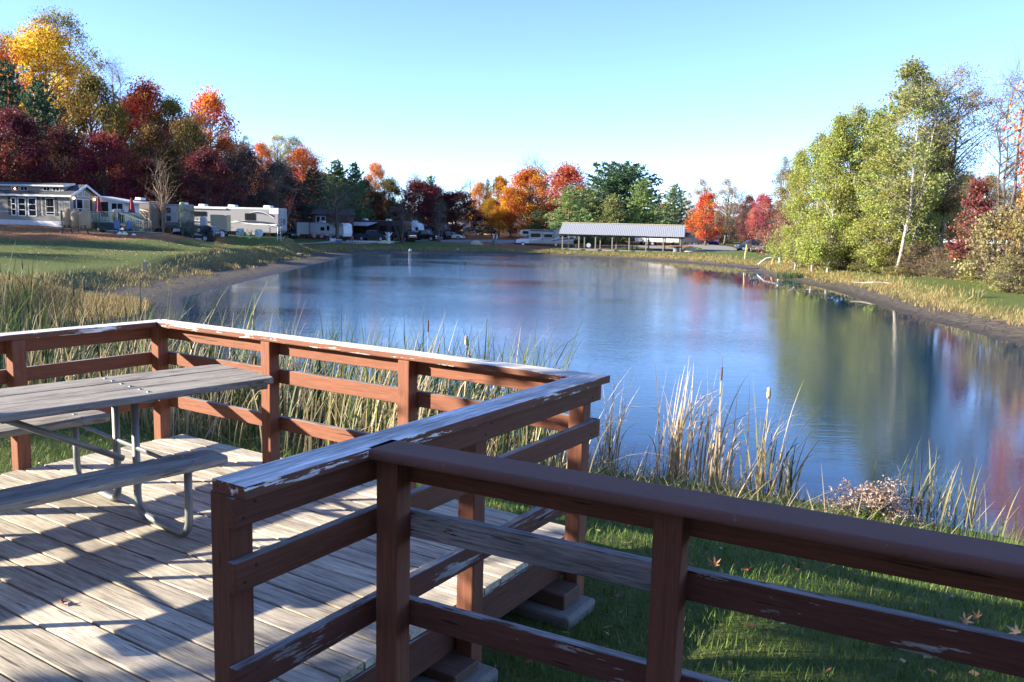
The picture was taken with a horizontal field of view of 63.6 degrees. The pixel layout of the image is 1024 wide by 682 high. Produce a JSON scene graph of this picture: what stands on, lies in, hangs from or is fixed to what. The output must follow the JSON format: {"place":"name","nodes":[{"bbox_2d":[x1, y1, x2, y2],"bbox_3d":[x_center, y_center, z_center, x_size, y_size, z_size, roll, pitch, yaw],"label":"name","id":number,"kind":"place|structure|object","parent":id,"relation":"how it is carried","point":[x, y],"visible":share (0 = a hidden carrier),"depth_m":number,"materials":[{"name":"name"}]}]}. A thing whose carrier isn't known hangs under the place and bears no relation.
{"place":"outdoors","nodes":[
{"label":"outdoors","id":0,"kind":"place"},
{"bbox_2d":[0,272,151,325],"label":"dry grass","id":1,"kind":"structure","parent":0,"point":[122,305],"depth_m":34.02,"materials":[{"name":"beige plant"}]},
{"bbox_2d":[0,151,1023,681],"bbox_3d":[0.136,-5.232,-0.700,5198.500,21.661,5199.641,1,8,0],"label":"ground","id":2,"kind":"structure","parent":0,"point":[52,261],"depth_m":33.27,"materials":[{"name":"green plant"}]},
{"bbox_2d":[0,34,30,152],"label":"maple tree","id":3,"kind":"object","parent":2,"relation":"on","point":[4,55],"visible":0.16,"depth_m":136.13,"materials":[{"name":"orange plant"}]},
{"bbox_2d":[0,59,33,168],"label":"pine tree","id":4,"kind":"object","parent":2,"relation":"on","point":[5,80],"visible":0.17,"depth_m":123.88,"materials":[{"name":"green plant"}]},
{"bbox_2d":[0,249,52,332],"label":"cattail clump","id":5,"kind":"object","parent":2,"relation":"on","point":[27,306],"visible":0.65,"depth_m":18.48,"materials":[{"name":"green plant"}]},
{"bbox_2d":[0,100,74,182],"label":"maple tree","id":6,"kind":"object","parent":2,"relation":"on","point":[25,165],"visible":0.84,"depth_m":108.80,"materials":[{"name":"red plant"}]},
{"bbox_2d":[1,76,76,182],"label":"pine tree","id":7,"kind":"object","parent":2,"relation":"on","point":[42,105],"visible":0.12,"depth_m":120.21,"materials":[{"name":"green plant"}]},
{"bbox_2d":[2,14,108,148],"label":"maple tree","id":8,"kind":"object","parent":2,"relation":"on","point":[31,49],"visible":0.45,"depth_m":142.60,"materials":[{"name":"yellow plant"}]},
{"bbox_2d":[6,0,109,124],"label":"oak tree","id":9,"kind":"object","parent":2,"relation":"on","point":[62,19],"visible":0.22,"depth_m":171.00,"materials":[{"name":"orange plant"}]},
{"bbox_2d":[33,121,95,185],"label":"maple tree","id":10,"kind":"object","parent":2,"relation":"on","point":[61,137],"visible":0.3,"depth_m":114.94,"materials":[{"name":"red plant"}]},
{"bbox_2d":[0,182,148,226],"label":"park cottage","id":11,"kind":"structure","parent":2,"relation":"on","point":[30,203],"depth_m":87.00,"materials":[{"name":"beige"}]},
{"bbox_2d":[47,65,151,195],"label":"maple tree","id":12,"kind":"object","parent":2,"relation":"on","point":[89,84],"visible":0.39,"depth_m":132.97,"materials":[{"name":"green plant"}]},
{"bbox_2d":[42,126,159,221],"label":"maple tree","id":13,"kind":"object","parent":2,"relation":"on","point":[98,142],"visible":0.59,"depth_m":113.41,"materials":[{"name":"red plant"}]},
{"bbox_2d":[60,210,151,231],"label":"porch","id":14,"kind":"object","parent":2,"relation":"on","point":[109,225],"visible":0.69,"depth_m":84.06,"materials":[{"name":"green paint"}]},
{"bbox_2d":[90,40,136,117],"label":"bare tree","id":15,"kind":"object","parent":2,"relation":"on","point":[116,75],"visible":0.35,"depth_m":159.46,"materials":[{"name":"brown plant"}]},
{"bbox_2d":[0,224,274,273],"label":"fallen leaves","id":16,"kind":"object","parent":2,"relation":"on","point":[109,242],"visible":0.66,"depth_m":73.21,"materials":[{"name":"orange plant"}]},
{"bbox_2d":[0,244,278,398],"bbox_3d":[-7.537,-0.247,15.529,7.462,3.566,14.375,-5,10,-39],"label":"reeds","id":17,"kind":"object","parent":2,"relation":"on","point":[49,350],"visible":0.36,"depth_m":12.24,"materials":[{"name":"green plant"}]},
{"bbox_2d":[119,197,161,231],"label":"motorhome","id":18,"kind":"object","parent":2,"relation":"on","point":[156,222],"visible":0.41,"depth_m":95.53,"materials":[{"name":"beige metal"}]},
{"bbox_2d":[107,71,174,189],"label":"maple tree","id":19,"kind":"object","parent":2,"relation":"on","point":[141,97],"visible":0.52,"depth_m":144.28,"materials":[{"name":"red plant"}]},
{"bbox_2d":[124,155,179,231],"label":"maple tree","id":20,"kind":"object","parent":2,"relation":"on","point":[148,172],"visible":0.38,"depth_m":119.34,"materials":[{"name":"red plant"}]},
{"bbox_2d":[135,144,181,232],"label":"bare tree","id":21,"kind":"object","parent":2,"relation":"on","point":[162,209],"visible":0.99,"depth_m":90.62,"materials":[{"name":"brown plant"}]},
{"bbox_2d":[120,118,197,229],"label":"maple tree","id":22,"kind":"object","parent":2,"relation":"on","point":[152,133],"visible":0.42,"depth_m":127.08,"materials":[{"name":"green plant"}]},
{"bbox_2d":[108,230,214,242],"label":"gravel pad","id":23,"kind":"object","parent":2,"relation":"on","point":[145,231],"visible":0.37,"depth_m":83.67,"materials":[{"name":"grey gravel"}]},
{"bbox_2d":[172,225,220,241],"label":"utility car","id":24,"kind":"object","parent":23,"relation":"on","point":[208,233],"visible":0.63,"depth_m":91.92,"materials":[{"name":"black paint"}]},
{"bbox_2d":[134,91,189,200],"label":"maple tree","id":25,"kind":"object","parent":2,"relation":"on","point":[173,107],"visible":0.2,"depth_m":145.34,"materials":[{"name":"green plant"}]},
{"bbox_2d":[153,201,194,232],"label":"travel trailer","id":26,"kind":"object","parent":2,"relation":"on","point":[173,209],"visible":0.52,"depth_m":97.42,"materials":[{"name":"white metal"}]},
{"bbox_2d":[152,111,222,205],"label":"maple tree","id":27,"kind":"object","parent":2,"relation":"on","point":[186,133],"visible":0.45,"depth_m":130.79,"materials":[{"name":"green plant"}]},
{"bbox_2d":[158,81,264,195],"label":"maple tree","id":28,"kind":"object","parent":2,"relation":"on","point":[211,102],"visible":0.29,"depth_m":140.05,"materials":[{"name":"orange plant"}]},
{"bbox_2d":[174,142,250,233],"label":"maple tree","id":29,"kind":"object","parent":2,"relation":"on","point":[199,161],"visible":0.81,"depth_m":115.18,"materials":[{"name":"red plant"}]},
{"bbox_2d":[204,126,257,232],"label":"maple tree","id":30,"kind":"object","parent":2,"relation":"on","point":[223,143],"visible":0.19,"depth_m":136.19,"materials":[{"name":"red plant"}]},
{"bbox_2d":[212,139,285,235],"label":"dark tree","id":31,"kind":"object","parent":2,"relation":"on","point":[243,155],"visible":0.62,"depth_m":127.15,"materials":[{"name":"red plant"}]},
{"bbox_2d":[246,150,306,236],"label":"bare tree","id":32,"kind":"object","parent":2,"relation":"on","point":[276,200],"visible":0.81,"depth_m":130.01,"materials":[{"name":"brown plant"}]},
{"bbox_2d":[247,157,313,229],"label":"dark tree","id":33,"kind":"object","parent":2,"relation":"on","point":[299,209],"visible":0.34,"depth_m":137.92,"materials":[{"name":"red plant"}]},
{"bbox_2d":[0,434,594,681],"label":"viewing deck","id":34,"kind":"structure","parent":2,"relation":"on","point":[127,582],"depth_m":3.97,"materials":[{"name":"grey wood"}]},
{"bbox_2d":[0,319,161,470],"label":"deck railing","id":35,"kind":"object","parent":34,"relation":"attached to","point":[15,347],"visible":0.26,"depth_m":5.85,"materials":[{"name":"brown wood"}]},
{"bbox_2d":[0,364,272,536],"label":"picnic table","id":36,"kind":"object","parent":34,"relation":"on","point":[19,403],"visible":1,"depth_m":4.55,"materials":[{"name":"grey wood"}]},
{"bbox_2d":[151,319,609,594],"bbox_3d":[-1.184,0.681,5.584,3.934,1.348,0.150,6,9,32],"label":"deck railing","id":37,"kind":"object","parent":34,"relation":"attached to","point":[406,395],"visible":0.64,"depth_m":5.53,"materials":[{"name":"brown wood"}]},
{"bbox_2d":[210,375,609,681],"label":"deck railing","id":38,"kind":"object","parent":34,"relation":"attached to","point":[243,500],"visible":0.77,"depth_m":2.86,"materials":[{"name":"brown wood"}]},
{"bbox_2d":[276,144,327,220],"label":"maple tree","id":39,"kind":"object","parent":2,"relation":"on","point":[309,157],"visible":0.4,"depth_m":167.87,"materials":[{"name":"orange plant"}]},
{"bbox_2d":[287,168,332,235],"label":"pine tree","id":40,"kind":"object","parent":2,"relation":"on","point":[315,177],"visible":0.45,"depth_m":153.05,"materials":[{"name":"green plant"}]},
{"bbox_2d":[307,220,351,238],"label":"travel trailer","id":41,"kind":"object","parent":2,"relation":"on","point":[319,227],"visible":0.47,"depth_m":140.39,"materials":[{"name":"white metal"}]},
{"bbox_2d":[289,173,375,238],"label":"bare tree","id":42,"kind":"object","parent":2,"relation":"on","point":[336,212],"visible":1,"depth_m":135.97,"materials":[{"name":"brown plant"}]},
{"bbox_2d":[310,209,355,239],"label":"cabin","id":43,"kind":"object","parent":2,"relation":"on","point":[315,214],"visible":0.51,"depth_m":148.93,"materials":[{"name":"grey"}]},
{"bbox_2d":[314,159,360,209],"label":"pine tree","id":44,"kind":"object","parent":2,"relation":"on","point":[338,169],"visible":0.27,"depth_m":161.43,"materials":[{"name":"green plant"}]},
{"bbox_2d":[0,279,685,472],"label":"reeds","id":45,"kind":"object","parent":2,"relation":"on","point":[366,423],"visible":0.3,"depth_m":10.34,"materials":[{"name":"green plant"}]},
{"bbox_2d":[336,161,375,238],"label":"pine tree","id":46,"kind":"object","parent":2,"relation":"on","point":[355,175],"visible":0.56,"depth_m":156.99,"materials":[{"name":"green plant"}]},
{"bbox_2d":[342,179,392,220],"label":"dark tree","id":47,"kind":"object","parent":2,"relation":"on","point":[371,188],"visible":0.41,"depth_m":164.95,"materials":[{"name":"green plant"}]},
{"bbox_2d":[354,218,411,239],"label":"motorhome","id":48,"kind":"object","parent":2,"relation":"on","point":[382,227],"visible":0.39,"depth_m":153.40,"materials":[{"name":"white metal"}]},
{"bbox_2d":[371,174,406,220],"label":"maple tree","id":49,"kind":"object","parent":2,"relation":"on","point":[390,186],"visible":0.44,"depth_m":168.31,"materials":[{"name":"green plant"}]},
{"bbox_2d":[381,175,446,238],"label":"maple tree","id":50,"kind":"object","parent":2,"relation":"on","point":[419,189],"visible":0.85,"depth_m":166.18,"materials":[{"name":"red plant"}]},
{"bbox_2d":[426,187,496,238],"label":"maple tree","id":51,"kind":"object","parent":2,"relation":"on","point":[457,197],"visible":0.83,"depth_m":168.64,"materials":[{"name":"red plant"}]},
{"bbox_2d":[476,196,507,235],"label":"maple tree","id":52,"kind":"object","parent":2,"relation":"on","point":[491,204],"visible":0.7,"depth_m":182.09,"materials":[{"name":"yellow plant"}]},
{"bbox_2d":[6,426,979,675],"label":"fallen leaves","id":53,"kind":"object","parent":2,"relation":"on","point":[845,579],"depth_m":5.19,"materials":[{"name":"brown plant"}]},
{"bbox_2d":[1,330,1000,598],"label":"dead reeds","id":54,"kind":"object","parent":2,"relation":"on","point":[641,464],"visible":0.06,"depth_m":10.88,"materials":[{"name":"beige plant"}]},
{"bbox_2d":[486,184,527,236],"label":"maple tree","id":55,"kind":"object","parent":2,"relation":"on","point":[516,195],"visible":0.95,"depth_m":178.60,"materials":[{"name":"orange plant"}]},
{"bbox_2d":[0,236,1023,540],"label":"dry grass","id":56,"kind":"structure","parent":2,"relation":"on","point":[776,266],"depth_m":58.74,"materials":[{"name":"beige plant"}]},
{"bbox_2d":[500,163,567,236],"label":"maple tree","id":57,"kind":"object","parent":2,"relation":"on","point":[524,179],"visible":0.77,"depth_m":180.68,"materials":[{"name":"orange plant"}]},
{"bbox_2d":[515,229,573,245],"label":"motorhome","id":58,"kind":"object","parent":2,"relation":"on","point":[554,237],"visible":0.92,"depth_m":155.26,"materials":[{"name":"white metal"}]},
{"bbox_2d":[533,160,595,225],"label":"maple tree","id":59,"kind":"object","parent":2,"relation":"on","point":[565,175],"visible":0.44,"depth_m":209.24,"materials":[{"name":"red plant"}]},
{"bbox_2d":[542,184,595,240],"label":"pine tree","id":60,"kind":"object","parent":2,"relation":"on","point":[570,192],"visible":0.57,"depth_m":168.70,"materials":[{"name":"green plant"}]},
{"bbox_2d":[555,185,613,239],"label":"pine tree","id":61,"kind":"object","parent":2,"relation":"on","point":[588,192],"visible":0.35,"depth_m":178.33,"materials":[{"name":"green plant"}]},
{"bbox_2d":[590,193,632,244],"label":"pine tree","id":62,"kind":"object","parent":2,"relation":"on","point":[609,209],"visible":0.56,"depth_m":167.03,"materials":[{"name":"green plant"}]},
{"bbox_2d":[559,222,685,251],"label":"picnic pavilion","id":63,"kind":"structure","parent":2,"relation":"on","point":[629,231],"depth_m":142.81,"materials":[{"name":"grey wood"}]},
{"bbox_2d":[571,161,675,238],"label":"pine tree","id":64,"kind":"object","parent":2,"relation":"on","point":[622,179],"visible":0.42,"depth_m":183.28,"materials":[{"name":"green plant"}]},
{"bbox_2d":[590,368,664,470],"bbox_3d":[1.605,1.192,12.751,0.893,1.791,1.354,-2,8,-24],"label":"cattail clump","id":65,"kind":"object","parent":2,"relation":"on","point":[609,439],"visible":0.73,"depth_m":12.85,"materials":[{"name":"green plant"}]},
{"bbox_2d":[617,178,668,244],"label":"pine tree","id":66,"kind":"object","parent":2,"relation":"on","point":[639,212],"visible":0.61,"depth_m":168.69,"materials":[{"name":"green plant"}]},
{"bbox_2d":[655,183,697,243],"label":"pine tree","id":67,"kind":"object","parent":2,"relation":"on","point":[674,197],"visible":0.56,"depth_m":174.71,"materials":[{"name":"green plant"}]},
{"bbox_2d":[636,362,727,487],"bbox_3d":[2.533,1.140,11.958,1.160,1.933,1.525,7,9,34],"label":"cattail clump","id":68,"kind":"object","parent":2,"relation":"on","point":[676,452],"visible":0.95,"depth_m":11.95,"materials":[{"name":"beige plant"}]},
{"bbox_2d":[368,440,1023,681],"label":"walkway railing","id":69,"kind":"object","parent":2,"relation":"on","point":[666,575],"visible":0.97,"depth_m":2.50,"materials":[{"name":"brown wood"}]},
{"bbox_2d":[682,191,725,244],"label":"maple tree","id":70,"kind":"object","parent":2,"relation":"on","point":[704,201],"visible":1,"depth_m":157.59,"materials":[{"name":"orange plant"}]},
{"bbox_2d":[687,357,758,489],"bbox_3d":[3.132,1.185,11.805,1.273,1.920,1.017,1,8,0],"label":"cattail clump","id":71,"kind":"object","parent":2,"relation":"on","point":[717,443],"visible":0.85,"depth_m":11.81,"materials":[{"name":"beige plant"}]},
{"bbox_2d":[707,173,745,244],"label":"thin tree","id":72,"kind":"object","parent":2,"relation":"on","point":[727,222],"visible":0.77,"depth_m":201.49,"materials":[{"name":"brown plant"}]},
{"bbox_2d":[733,194,763,241],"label":"maple tree","id":73,"kind":"object","parent":2,"relation":"on","point":[746,202],"visible":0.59,"depth_m":167.91,"materials":[{"name":"red plant"}]},
{"bbox_2d":[740,189,777,242],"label":"maple tree","id":74,"kind":"object","parent":2,"relation":"on","point":[763,203],"visible":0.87,"depth_m":155.33,"materials":[{"name":"red plant"}]},
{"bbox_2d":[721,377,819,497],"bbox_3d":[3.572,1.348,11.407,1.379,1.726,0.983,3,8,12],"label":"cattail clump","id":75,"kind":"object","parent":2,"relation":"on","point":[762,454],"visible":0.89,"depth_m":11.55,"materials":[{"name":"beige plant"}]},
{"bbox_2d":[748,204,800,260],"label":"shrub","id":76,"kind":"object","parent":2,"relation":"on","point":[781,220],"visible":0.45,"depth_m":110.86,"materials":[{"name":"brown plant"}]},
{"bbox_2d":[761,144,822,269],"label":"aspen tree","id":77,"kind":"object","parent":2,"relation":"on","point":[785,253],"visible":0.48,"depth_m":84.63,"materials":[{"name":"green plant"}]},
{"bbox_2d":[768,430,818,498],"bbox_3d":[3.830,1.689,11.471,0.830,1.047,0.715,1,8,0],"label":"cattail clump","id":78,"kind":"object","parent":2,"relation":"on","point":[788,478],"visible":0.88,"depth_m":11.54,"materials":[{"name":"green plant"}]},
{"bbox_2d":[786,126,847,271],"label":"aspen tree","id":79,"kind":"object","parent":2,"relation":"on","point":[796,205],"visible":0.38,"depth_m":78.59,"materials":[{"name":"green plant"}]},
{"bbox_2d":[789,105,866,271],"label":"aspen tree","id":80,"kind":"object","parent":2,"relation":"on","point":[839,136],"visible":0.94,"depth_m":74.91,"materials":[{"name":"green plant"}]},
{"bbox_2d":[800,96,881,264],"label":"aspen tree","id":81,"kind":"object","parent":2,"relation":"on","point":[860,118],"visible":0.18,"depth_m":76.21,"materials":[{"name":"green plant"}]},
{"bbox_2d":[846,245,902,272],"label":"shrub","id":82,"kind":"object","parent":2,"relation":"on","point":[868,269],"visible":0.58,"depth_m":72.39,"materials":[{"name":"green plant"}]},
{"bbox_2d":[820,475,936,530],"bbox_3d":[4.451,2.028,10.083,1.436,0.730,0.995,1,8,0],"label":"flowering bush","id":83,"kind":"object","parent":2,"relation":"on","point":[872,501],"visible":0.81,"depth_m":10.07,"materials":[{"name":"beige plant"}]},
{"bbox_2d":[838,125,920,271],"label":"aspen tree","id":84,"kind":"object","parent":2,"relation":"on","point":[868,160],"visible":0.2,"depth_m":74.25,"materials":[{"name":"green plant"}]},
{"bbox_2d":[840,154,936,273],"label":"aspen tree","id":85,"kind":"object","parent":2,"relation":"on","point":[871,229],"visible":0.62,"depth_m":70.61,"materials":[{"name":"green plant"}]},
{"bbox_2d":[841,55,967,273],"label":"birch tree","id":86,"kind":"object","parent":2,"relation":"on","point":[911,70],"visible":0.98,"depth_m":67.97,"materials":[{"name":"green plant"}]},
{"bbox_2d":[882,237,937,275],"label":"shrub","id":87,"kind":"object","parent":2,"relation":"on","point":[913,251],"visible":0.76,"depth_m":68.39,"materials":[{"name":"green plant"}]},
{"bbox_2d":[867,65,955,267],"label":"birch tree","id":88,"kind":"object","parent":2,"relation":"on","point":[936,83],"visible":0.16,"depth_m":72.91,"materials":[{"name":"green plant"}]},
{"bbox_2d":[878,162,964,265],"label":"aspen tree","id":89,"kind":"object","parent":2,"relation":"on","point":[931,217],"visible":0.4,"depth_m":69.65,"materials":[{"name":"green plant"}]},
{"bbox_2d":[871,439,972,517],"bbox_3d":[6.092,2.066,12.212,0.994,1.227,1.386,-1,8,-16],"label":"rush clump","id":90,"kind":"object","parent":2,"relation":"on","point":[925,488],"visible":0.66,"depth_m":12.13,"materials":[{"name":"green plant"}]},
{"bbox_2d":[909,242,960,276],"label":"shrub","id":91,"kind":"object","parent":2,"relation":"on","point":[940,254],"visible":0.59,"depth_m":65.50,"materials":[{"name":"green plant"}]},
{"bbox_2d":[891,451,988,529],"bbox_3d":[6.357,2.143,11.760,1.649,1.144,1.396,-5,10,-39],"label":"rush clump","id":92,"kind":"object","parent":2,"relation":"on","point":[946,502],"visible":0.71,"depth_m":11.77,"materials":[{"name":"green plant"}]},
{"bbox_2d":[898,56,1015,249],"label":"thin tree","id":93,"kind":"object","parent":2,"relation":"on","point":[949,205],"visible":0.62,"depth_m":71.35,"materials":[{"name":"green plant"}]},
{"bbox_2d":[943,174,1011,274],"bbox_3d":[35.674,-8.571,62.997,5.292,8.423,4.600,8,10,40],"label":"oak tree","id":94,"kind":"object","parent":2,"relation":"on","point":[979,189],"visible":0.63,"depth_m":62.89,"materials":[{"name":"red plant"}]},
{"bbox_2d":[942,42,1023,265],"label":"bare tree","id":95,"kind":"object","parent":2,"relation":"on","point":[1013,165],"visible":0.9,"depth_m":64.56,"materials":[{"name":"brown plant"}]},
{"bbox_2d":[948,195,1023,281],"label":"shrub","id":96,"kind":"object","parent":2,"relation":"on","point":[983,237],"visible":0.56,"depth_m":56.36,"materials":[{"name":"beige plant"}]},
{"bbox_2d":[949,470,1023,540],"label":"rush clump","id":97,"kind":"object","parent":2,"relation":"on","point":[1007,518],"visible":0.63,"depth_m":11.01,"materials":[{"name":"green plant"}]},
{"bbox_2d":[972,248,1023,292],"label":"shrub","id":98,"kind":"object","parent":2,"relation":"on","point":[1014,268],"visible":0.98,"depth_m":49.53,"materials":[{"name":"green plant"}]},
{"bbox_2d":[989,195,1023,284],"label":"shrub","id":99,"kind":"object","parent":2,"relation":"on","point":[1017,228],"visible":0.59,"depth_m":53.42,"materials":[{"name":"yellow plant"}]},
{"bbox_2d":[1001,81,1023,201],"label":"maple tree","id":100,"kind":"object","parent":2,"relation":"on","point":[1021,153],"visible":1,"depth_m":43.58,"materials":[{"name":"brown plant"}]},
{"bbox_2d":[0,0,1023,243],"label":"sky","id":101,"kind":"structure","parent":0,"point":[688,91],"materials":[{"name":"blue"}]},
{"bbox_2d":[179,253,1023,539],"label":"water","id":102,"kind":"structure","parent":0,"point":[886,390],"depth_m":28.55,"materials":[{"name":"blue liquid"}]},
{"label":"gravel pad","id":103,"kind":"structure","parent":0,"visible":0},
{"bbox_2d":[194,204,286,235],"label":"travel trailer","id":104,"kind":"object","parent":103,"relation":"on","point":[267,219],"visible":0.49,"depth_m":104.77,"materials":[{"name":"white metal"}]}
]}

